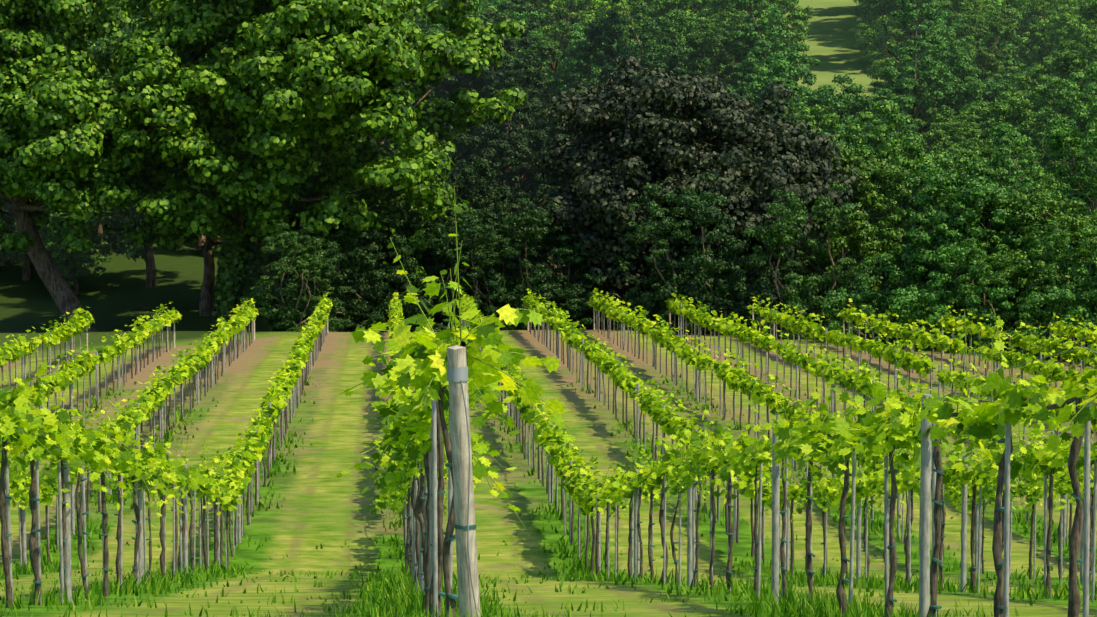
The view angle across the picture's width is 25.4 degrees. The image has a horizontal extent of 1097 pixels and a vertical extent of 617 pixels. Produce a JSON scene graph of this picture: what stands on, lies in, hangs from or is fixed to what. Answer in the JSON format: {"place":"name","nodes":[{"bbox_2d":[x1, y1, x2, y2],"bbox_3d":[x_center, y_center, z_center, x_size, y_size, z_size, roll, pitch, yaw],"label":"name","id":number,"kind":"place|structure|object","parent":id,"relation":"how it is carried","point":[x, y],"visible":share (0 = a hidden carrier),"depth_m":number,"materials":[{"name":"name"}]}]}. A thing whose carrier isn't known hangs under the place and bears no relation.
{"place":"outdoors","nodes":[
{"label":"outdoors","id":0,"kind":"place"},
{"bbox_2d":[0,0,1096,616],"bbox_3d":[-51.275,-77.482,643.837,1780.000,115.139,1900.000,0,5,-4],"label":"ground","id":1,"kind":"structure","parent":0,"point":[326,510],"depth_m":63.11,"materials":[{"name":"green plant"}]},
{"bbox_2d":[0,195,88,280],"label":"oak tree","id":2,"kind":"object","parent":1,"relation":"on","point":[25,260],"depth_m":174.02,"materials":[{"name":"green plant"}]},
{"bbox_2d":[14,202,113,294],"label":"tree","id":3,"kind":"object","parent":1,"relation":"on","point":[75,262],"visible":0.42,"depth_m":167.00,"materials":[{"name":"green plant"}]},
{"bbox_2d":[78,20,118,261],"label":"oak tree","id":4,"kind":"object","parent":1,"relation":"on","point":[94,53],"visible":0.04,"depth_m":179.21,"materials":[{"name":"green plant"}]},
{"bbox_2d":[89,2,155,287],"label":"oak tree","id":5,"kind":"object","parent":1,"relation":"on","point":[114,241],"visible":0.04,"depth_m":170.29,"materials":[{"name":"green plant"}]},
{"bbox_2d":[0,0,262,331],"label":"oak","id":6,"kind":"object","parent":1,"relation":"on","point":[78,132],"visible":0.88,"depth_m":135.34,"materials":[{"name":"green plant"}]},
{"bbox_2d":[100,0,321,315],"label":"oak tree","id":7,"kind":"object","parent":1,"relation":"on","point":[205,245],"depth_m":157.14,"materials":[{"name":"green plant"}]},
{"bbox_2d":[214,134,321,302],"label":"oak tree","id":8,"kind":"object","parent":1,"relation":"on","point":[253,268],"depth_m":159.84,"materials":[{"name":"green plant"}]},
{"bbox_2d":[238,223,342,331],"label":"shrub","id":9,"kind":"object","parent":1,"relation":"on","point":[286,315],"visible":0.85,"depth_m":128.18,"materials":[{"name":"green plant"}]},
{"bbox_2d":[269,227,362,331],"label":"shrub","id":10,"kind":"object","parent":1,"relation":"on","point":[328,261],"visible":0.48,"depth_m":130.96,"materials":[{"name":"green plant"}]},
{"bbox_2d":[279,216,373,330],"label":"shrub","id":11,"kind":"object","parent":1,"relation":"on","point":[350,240],"visible":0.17,"depth_m":135.57,"materials":[{"name":"green plant"}]},
{"bbox_2d":[275,244,387,331],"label":"shrub","id":12,"kind":"object","parent":1,"relation":"on","point":[286,277],"visible":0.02,"depth_m":138.25,"materials":[{"name":"green plant"}]},
{"bbox_2d":[139,0,527,328],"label":"oak","id":13,"kind":"object","parent":1,"relation":"on","point":[315,79],"visible":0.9,"depth_m":135.06,"materials":[{"name":"green plant"}]},
{"bbox_2d":[317,230,443,331],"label":"shrub","id":14,"kind":"object","parent":1,"relation":"on","point":[380,311],"visible":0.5,"depth_m":132.57,"materials":[{"name":"green plant"}]},
{"bbox_2d":[336,190,434,276],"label":"shrub","id":15,"kind":"object","parent":1,"relation":"on","point":[391,255],"visible":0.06,"depth_m":142.38,"materials":[{"name":"green plant"}]},
{"bbox_2d":[338,264,448,329],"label":"shrub","id":16,"kind":"object","parent":1,"relation":"on","point":[365,317],"visible":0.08,"depth_m":134.96,"materials":[{"name":"green plant"}]},
{"bbox_2d":[372,200,486,321],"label":"shrub","id":17,"kind":"object","parent":1,"relation":"on","point":[416,222],"visible":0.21,"depth_m":136.94,"materials":[{"name":"green plant"}]},
{"bbox_2d":[411,248,517,300],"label":"shrub","id":18,"kind":"object","parent":1,"relation":"on","point":[425,262],"visible":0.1,"depth_m":140.35,"materials":[{"name":"green plant"}]},
{"bbox_2d":[414,209,516,330],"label":"shrub","id":19,"kind":"object","parent":1,"relation":"on","point":[494,282],"visible":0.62,"depth_m":132.93,"materials":[{"name":"green plant"}]},
{"bbox_2d":[422,208,517,319],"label":"shrub","id":20,"kind":"object","parent":1,"relation":"on","point":[488,221],"visible":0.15,"depth_m":138.10,"materials":[{"name":"green plant"}]},
{"bbox_2d":[428,61,536,189],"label":"tree","id":21,"kind":"object","parent":1,"relation":"on","point":[450,84],"visible":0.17,"depth_m":189.32,"materials":[{"name":"green plant"}]},
{"bbox_2d":[432,247,555,329],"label":"shrub","id":22,"kind":"object","parent":1,"relation":"on","point":[478,293],"visible":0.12,"depth_m":137.43,"materials":[{"name":"green plant"}]},
{"bbox_2d":[456,207,536,300],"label":"shrub","id":23,"kind":"object","parent":1,"relation":"on","point":[516,258],"depth_m":141.41,"materials":[{"name":"green plant"}]},
{"bbox_2d":[447,157,547,294],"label":"tree","id":24,"kind":"object","parent":1,"relation":"on","point":[501,196],"visible":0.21,"depth_m":147.57,"materials":[{"name":"green plant"}]},
{"bbox_2d":[454,221,550,329],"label":"shrub","id":25,"kind":"object","parent":1,"relation":"on","point":[483,256],"visible":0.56,"depth_m":132.78,"materials":[{"name":"green plant"}]},
{"bbox_2d":[458,0,552,200],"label":"tree","id":26,"kind":"object","parent":1,"relation":"on","point":[510,45],"visible":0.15,"depth_m":185.55,"materials":[{"name":"green plant"}]},
{"bbox_2d":[466,0,546,66],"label":"tree","id":27,"kind":"object","parent":1,"relation":"on","point":[521,16],"visible":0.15,"depth_m":225.28,"materials":[{"name":"green plant"}]},
{"bbox_2d":[472,71,554,214],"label":"tree","id":28,"kind":"object","parent":1,"relation":"on","point":[491,88],"visible":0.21,"depth_m":173.99,"materials":[{"name":"green plant"}]},
{"bbox_2d":[451,58,576,245],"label":"tree","id":29,"kind":"object","parent":1,"relation":"on","point":[472,152],"visible":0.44,"depth_m":167.11,"materials":[{"name":"green plant"}]},
{"bbox_2d":[460,196,585,329],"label":"shrub","id":30,"kind":"object","parent":1,"relation":"on","point":[532,218],"visible":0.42,"depth_m":133.04,"materials":[{"name":"green plant"}]},
{"bbox_2d":[0,305,1095,616],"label":"vineyard end posts","id":31,"kind":"object","parent":1,"relation":"on","point":[466,555],"visible":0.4,"depth_m":11.98,"materials":[{"name":"grey wood"}]},
{"bbox_2d":[0,196,1096,527],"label":"vine leaves","id":32,"kind":"object","parent":1,"relation":"on","point":[420,364],"visible":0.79,"depth_m":20.30,"materials":[{"name":"green plant"}]},
{"bbox_2d":[0,288,1096,515],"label":"vine leaves","id":33,"kind":"object","parent":1,"relation":"on","point":[576,476],"visible":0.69,"depth_m":81.49,"materials":[{"name":"green plant"}]},
{"bbox_2d":[0,310,1096,616],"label":"grapevine trunks","id":34,"kind":"object","parent":1,"relation":"on","point":[1074,598],"visible":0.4,"depth_m":29.18,"materials":[{"name":"brown plant"}]},
{"bbox_2d":[0,188,1096,528],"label":"vine shoots","id":35,"kind":"object","parent":1,"relation":"on","point":[558,414],"visible":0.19,"depth_m":20.29,"materials":[{"name":"green plant"}]},
{"bbox_2d":[1,311,1096,616],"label":"vineyard stakes","id":36,"kind":"object","parent":1,"relation":"on","point":[887,511],"visible":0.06,"depth_m":30.80,"materials":[{"name":"wood"}]},
{"bbox_2d":[522,175,589,299],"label":"tree","id":37,"kind":"object","parent":1,"relation":"on","point":[542,187],"visible":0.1,"depth_m":154.45,"materials":[{"name":"green plant"}]},
{"bbox_2d":[22,298,1092,616],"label":"vineyard posts","id":38,"kind":"object","parent":1,"relation":"on","point":[924,518],"visible":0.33,"depth_m":31.18,"materials":[{"name":"grey wood"}]},
{"bbox_2d":[1,401,1093,608],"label":"vine ties","id":39,"kind":"object","parent":38,"relation":"attached to","point":[455,596],"visible":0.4,"depth_m":22.19,"materials":[{"name":"teal"}]},
{"bbox_2d":[523,0,593,80],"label":"tree","id":40,"kind":"object","parent":1,"relation":"on","point":[548,26],"visible":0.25,"depth_m":247.62,"materials":[{"name":"green plant"}]},
{"bbox_2d":[516,20,603,189],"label":"tree","id":41,"kind":"object","parent":1,"relation":"on","point":[542,48],"visible":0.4,"depth_m":198.99,"materials":[{"name":"green plant"}]},
{"bbox_2d":[541,162,620,329],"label":"tree","id":42,"kind":"object","parent":1,"relation":"on","point":[557,181],"visible":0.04,"depth_m":149.01,"materials":[{"name":"green plant"}]},
{"bbox_2d":[542,233,623,329],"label":"shrub","id":43,"kind":"object","parent":1,"relation":"on","point":[584,318],"visible":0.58,"depth_m":133.13,"materials":[{"name":"green plant"}]},
{"bbox_2d":[535,0,651,70],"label":"tree","id":44,"kind":"object","parent":1,"relation":"on","point":[586,7],"visible":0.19,"depth_m":253.77,"materials":[{"name":"green plant"}]},
{"bbox_2d":[541,23,660,101],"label":"tree","id":45,"kind":"object","parent":1,"relation":"on","point":[595,72],"visible":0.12,"depth_m":221.02,"materials":[{"name":"green plant"}]},
{"bbox_2d":[569,0,658,73],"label":"tree","id":46,"kind":"object","parent":1,"relation":"on","point":[603,7],"visible":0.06,"depth_m":243.20,"materials":[{"name":"green plant"}]},
{"bbox_2d":[569,0,687,99],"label":"tree","id":47,"kind":"object","parent":1,"relation":"on","point":[651,59],"visible":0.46,"depth_m":195.41,"materials":[{"name":"green plant"}]},
{"bbox_2d":[582,241,687,329],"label":"shrub","id":48,"kind":"object","parent":1,"relation":"on","point":[624,264],"visible":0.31,"depth_m":132.05,"materials":[{"name":"green plant"}]},
{"bbox_2d":[618,0,711,86],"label":"tree","id":49,"kind":"object","parent":1,"relation":"on","point":[672,28],"visible":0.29,"depth_m":205.49,"materials":[{"name":"green plant"}]},
{"bbox_2d":[631,0,727,69],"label":"tree","id":50,"kind":"object","parent":1,"relation":"on","point":[692,16],"visible":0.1,"depth_m":220.95,"materials":[{"name":"green plant"}]},
{"bbox_2d":[625,172,755,331],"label":"shrub","id":51,"kind":"object","parent":1,"relation":"on","point":[690,202],"visible":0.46,"depth_m":127.09,"materials":[{"name":"green plant"}]},
{"bbox_2d":[525,55,864,321],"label":"copper beech","id":52,"kind":"object","parent":1,"relation":"on","point":[669,132],"visible":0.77,"depth_m":133.93,"materials":[{"name":"green plant"}]},
{"bbox_2d":[645,0,771,93],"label":"tree","id":53,"kind":"object","parent":1,"relation":"on","point":[717,6],"visible":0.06,"depth_m":233.09,"materials":[{"name":"green plant"}]},
{"bbox_2d":[685,7,749,93],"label":"tree","id":54,"kind":"object","parent":1,"relation":"on","point":[704,41],"visible":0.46,"depth_m":203.81,"materials":[{"name":"green plant"}]},
{"bbox_2d":[637,208,818,334],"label":"shrub","id":55,"kind":"object","parent":1,"relation":"on","point":[696,264],"visible":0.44,"depth_m":125.03,"materials":[{"name":"green plant"}]},
{"bbox_2d":[706,0,812,102],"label":"tree","id":56,"kind":"object","parent":1,"relation":"on","point":[799,17],"visible":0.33,"depth_m":221.69,"materials":[{"name":"green plant"}]},
{"bbox_2d":[710,0,821,102],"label":"tree","id":57,"kind":"object","parent":1,"relation":"on","point":[748,33],"visible":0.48,"depth_m":197.51,"materials":[{"name":"green plant"}]},
{"bbox_2d":[745,250,815,315],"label":"tree","id":58,"kind":"object","parent":1,"relation":"on","point":[785,269],"visible":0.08,"depth_m":145.75,"materials":[{"name":"green plant"}]},
{"bbox_2d":[741,58,843,125],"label":"tree","id":59,"kind":"object","parent":1,"relation":"on","point":[755,86],"visible":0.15,"depth_m":192.42,"materials":[{"name":"green plant"}]},
{"bbox_2d":[767,95,840,135],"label":"tree","id":60,"kind":"object","parent":1,"relation":"on","point":[800,104],"visible":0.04,"depth_m":185.97,"materials":[{"name":"green plant"}]},
{"bbox_2d":[742,182,871,339],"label":"shrub","id":61,"kind":"object","parent":1,"relation":"on","point":[780,232],"visible":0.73,"depth_m":121.49,"materials":[{"name":"green plant"}]},
{"bbox_2d":[794,104,857,257],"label":"tree","id":62,"kind":"object","parent":1,"relation":"on","point":[830,119],"visible":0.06,"depth_m":161.73,"materials":[{"name":"green plant"}]},
{"bbox_2d":[796,182,886,324],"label":"tree","id":63,"kind":"object","parent":1,"relation":"on","point":[810,250],"depth_m":149.69,"materials":[{"name":"green plant"}]},
{"bbox_2d":[774,147,912,325],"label":"tree","id":64,"kind":"object","parent":1,"relation":"on","point":[874,175],"visible":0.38,"depth_m":137.72,"materials":[{"name":"green plant"}]},
{"bbox_2d":[778,74,912,168],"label":"tree","id":65,"kind":"object","parent":1,"relation":"on","point":[857,103],"visible":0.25,"depth_m":186.10,"materials":[{"name":"green plant"}]},
{"bbox_2d":[823,225,898,326],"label":"tree","id":66,"kind":"object","parent":1,"relation":"on","point":[879,234],"visible":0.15,"depth_m":143.02,"materials":[{"name":"green plant"}]},
{"bbox_2d":[821,254,930,347],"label":"shrub","id":67,"kind":"object","parent":1,"relation":"on","point":[840,296],"visible":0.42,"depth_m":117.09,"materials":[{"name":"green plant"}]},
{"bbox_2d":[853,0,914,59],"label":"tree","id":68,"kind":"object","parent":1,"relation":"on","point":[878,28],"visible":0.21,"depth_m":289.25,"materials":[{"name":"green plant"}]},
{"bbox_2d":[817,98,979,305],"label":"tree","id":69,"kind":"object","parent":1,"relation":"on","point":[911,144],"visible":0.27,"depth_m":147.42,"materials":[{"name":"green plant"}]},
{"bbox_2d":[854,0,975,93],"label":"tree","id":70,"kind":"object","parent":1,"relation":"on","point":[883,7],"visible":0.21,"depth_m":258.31,"materials":[{"name":"green plant"}]},
{"bbox_2d":[857,0,975,118],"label":"tree","id":71,"kind":"object","parent":1,"relation":"on","point":[898,34],"visible":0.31,"depth_m":247.72,"materials":[{"name":"green plant"}]},
{"bbox_2d":[895,76,949,146],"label":"tree","id":72,"kind":"object","parent":1,"relation":"on","point":[924,86],"visible":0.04,"depth_m":214.99,"materials":[{"name":"green plant"}]},
{"bbox_2d":[870,0,985,164],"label":"tree","id":73,"kind":"object","parent":1,"relation":"on","point":[949,79],"visible":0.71,"depth_m":197.45,"materials":[{"name":"green plant"}]},
{"bbox_2d":[897,107,968,171],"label":"tree","id":74,"kind":"object","parent":1,"relation":"on","point":[937,138],"visible":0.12,"depth_m":191.22,"materials":[{"name":"green plant"}]},
{"bbox_2d":[904,24,977,133],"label":"tree","id":75,"kind":"object","parent":1,"relation":"on","point":[966,46],"visible":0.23,"depth_m":220.80,"materials":[{"name":"green plant"}]},
{"bbox_2d":[879,145,1017,293],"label":"tree","id":76,"kind":"object","parent":1,"relation":"on","point":[972,167],"visible":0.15,"depth_m":141.62,"materials":[{"name":"green plant"}]},
{"bbox_2d":[889,247,1017,354],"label":"shrub","id":77,"kind":"object","parent":1,"relation":"on","point":[909,309],"visible":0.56,"depth_m":111.88,"materials":[{"name":"green plant"}]},
{"bbox_2d":[896,228,1018,336],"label":"shrub","id":78,"kind":"object","parent":1,"relation":"on","point":[981,245],"visible":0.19,"depth_m":115.08,"materials":[{"name":"green plant"}]},
{"bbox_2d":[899,10,1019,141],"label":"tree","id":79,"kind":"object","parent":1,"relation":"on","point":[1009,59],"visible":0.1,"depth_m":234.14,"materials":[{"name":"green plant"}]},
{"bbox_2d":[943,103,996,173],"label":"tree","id":80,"kind":"object","parent":1,"relation":"on","point":[958,130],"visible":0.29,"depth_m":184.62,"materials":[{"name":"green plant"}]},
{"bbox_2d":[899,163,1051,324],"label":"shrub","id":81,"kind":"object","parent":1,"relation":"on","point":[963,219],"visible":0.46,"depth_m":116.88,"materials":[{"name":"green plant"}]},
{"bbox_2d":[921,238,1032,351],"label":"shrub","id":82,"kind":"object","parent":1,"relation":"on","point":[998,277],"visible":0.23,"depth_m":112.02,"materials":[{"name":"green plant"}]},
{"bbox_2d":[937,0,1019,138],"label":"tree","id":83,"kind":"object","parent":1,"relation":"on","point":[989,68],"visible":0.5,"depth_m":225.84,"materials":[{"name":"green plant"}]},
{"bbox_2d":[946,1,1037,95],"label":"tree","id":84,"kind":"object","parent":1,"relation":"on","point":[1020,64],"visible":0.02,"depth_m":248.42,"materials":[{"name":"green plant"}]},
{"bbox_2d":[959,66,1035,142],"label":"tree","id":85,"kind":"object","parent":1,"relation":"on","point":[995,86],"visible":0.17,"depth_m":216.98,"materials":[{"name":"green plant"}]},
{"bbox_2d":[960,95,1048,184],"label":"tree","id":86,"kind":"object","parent":1,"relation":"on","point":[1000,112],"visible":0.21,"depth_m":161.83,"materials":[{"name":"green plant"}]},
{"bbox_2d":[935,184,1076,328],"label":"shrub","id":87,"kind":"object","parent":1,"relation":"on","point":[1019,219],"visible":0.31,"depth_m":117.10,"materials":[{"name":"green plant"}]},
{"bbox_2d":[960,81,1070,151],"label":"tree","id":88,"kind":"object","parent":1,"relation":"on","point":[987,115],"visible":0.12,"depth_m":192.11,"materials":[{"name":"green plant"}]},
{"bbox_2d":[985,123,1068,215],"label":"tree","id":89,"kind":"object","parent":1,"relation":"on","point":[1001,136],"visible":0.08,"depth_m":157.39,"materials":[{"name":"green plant"}]},
{"bbox_2d":[990,182,1096,324],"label":"shrub","id":90,"kind":"object","parent":1,"relation":"on","point":[1076,220],"visible":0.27,"depth_m":114.68,"materials":[{"name":"green plant"}]},
{"bbox_2d":[1005,0,1082,80],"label":"tree","id":91,"kind":"object","parent":1,"relation":"on","point":[1034,11],"visible":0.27,"depth_m":257.30,"materials":[{"name":"green plant"}]},
{"bbox_2d":[1002,221,1096,346],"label":"shrub","id":92,"kind":"object","parent":1,"relation":"on","point":[1054,241],"visible":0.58,"depth_m":110.24,"materials":[{"name":"green plant"}]},
{"bbox_2d":[1015,57,1083,175],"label":"tree","id":93,"kind":"object","parent":1,"relation":"on","point":[1033,75],"visible":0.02,"depth_m":196.08,"materials":[{"name":"green plant"}]},
{"bbox_2d":[1003,0,1096,53],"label":"tree","id":94,"kind":"object","parent":1,"relation":"on","point":[1052,5],"visible":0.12,"depth_m":263.24,"materials":[{"name":"green plant"}]},
{"bbox_2d":[1004,75,1096,195],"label":"tree","id":95,"kind":"object","parent":1,"relation":"on","point":[1063,94],"visible":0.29,"depth_m":176.53,"materials":[{"name":"green plant"}]},
{"bbox_2d":[1006,274,1095,362],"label":"shrub","id":96,"kind":"object","parent":1,"relation":"on","point":[1082,281],"visible":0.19,"depth_m":106.97,"materials":[{"name":"green plant"}]},
{"bbox_2d":[1017,171,1091,229],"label":"tree","id":97,"kind":"object","parent":1,"relation":"on","point":[1041,176],"visible":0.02,"depth_m":151.46,"materials":[{"name":"green plant"}]},
{"bbox_2d":[1017,0,1096,74],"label":"tree","id":98,"kind":"object","parent":1,"relation":"on","point":[1062,22],"visible":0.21,"depth_m":248.73,"materials":[{"name":"green plant"}]},
{"bbox_2d":[1019,245,1096,364],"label":"shrub","id":99,"kind":"object","parent":1,"relation":"on","point":[1055,295],"visible":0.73,"depth_m":105.44,"materials":[{"name":"green plant"}]},
{"bbox_2d":[1029,0,1096,115],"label":"tree","id":100,"kind":"object","parent":1,"relation":"on","point":[1088,10],"visible":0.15,"depth_m":204.16,"materials":[{"name":"green plant"}]},
{"bbox_2d":[1036,62,1096,209],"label":"tree","id":101,"kind":"object","parent":1,"relation":"on","point":[1089,87],"visible":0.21,"depth_m":182.53,"materials":[{"name":"green plant"}]},
{"bbox_2d":[1043,102,1096,230],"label":"tree","id":102,"kind":"object","parent":1,"relation":"on","point":[1071,134],"visible":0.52,"depth_m":136.24,"materials":[{"name":"green plant"}]},
{"bbox_2d":[1051,31,1096,148],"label":"tree","id":103,"kind":"object","parent":1,"relation":"on","point":[1079,58],"visible":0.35,"depth_m":188.03,"materials":[{"name":"green plant"}]},
{"bbox_2d":[1067,209,1096,341],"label":"shrub","id":104,"kind":"object","parent":1,"relation":"on","point":[1091,232],"visible":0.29,"depth_m":108.49,"materials":[{"name":"green plant"}]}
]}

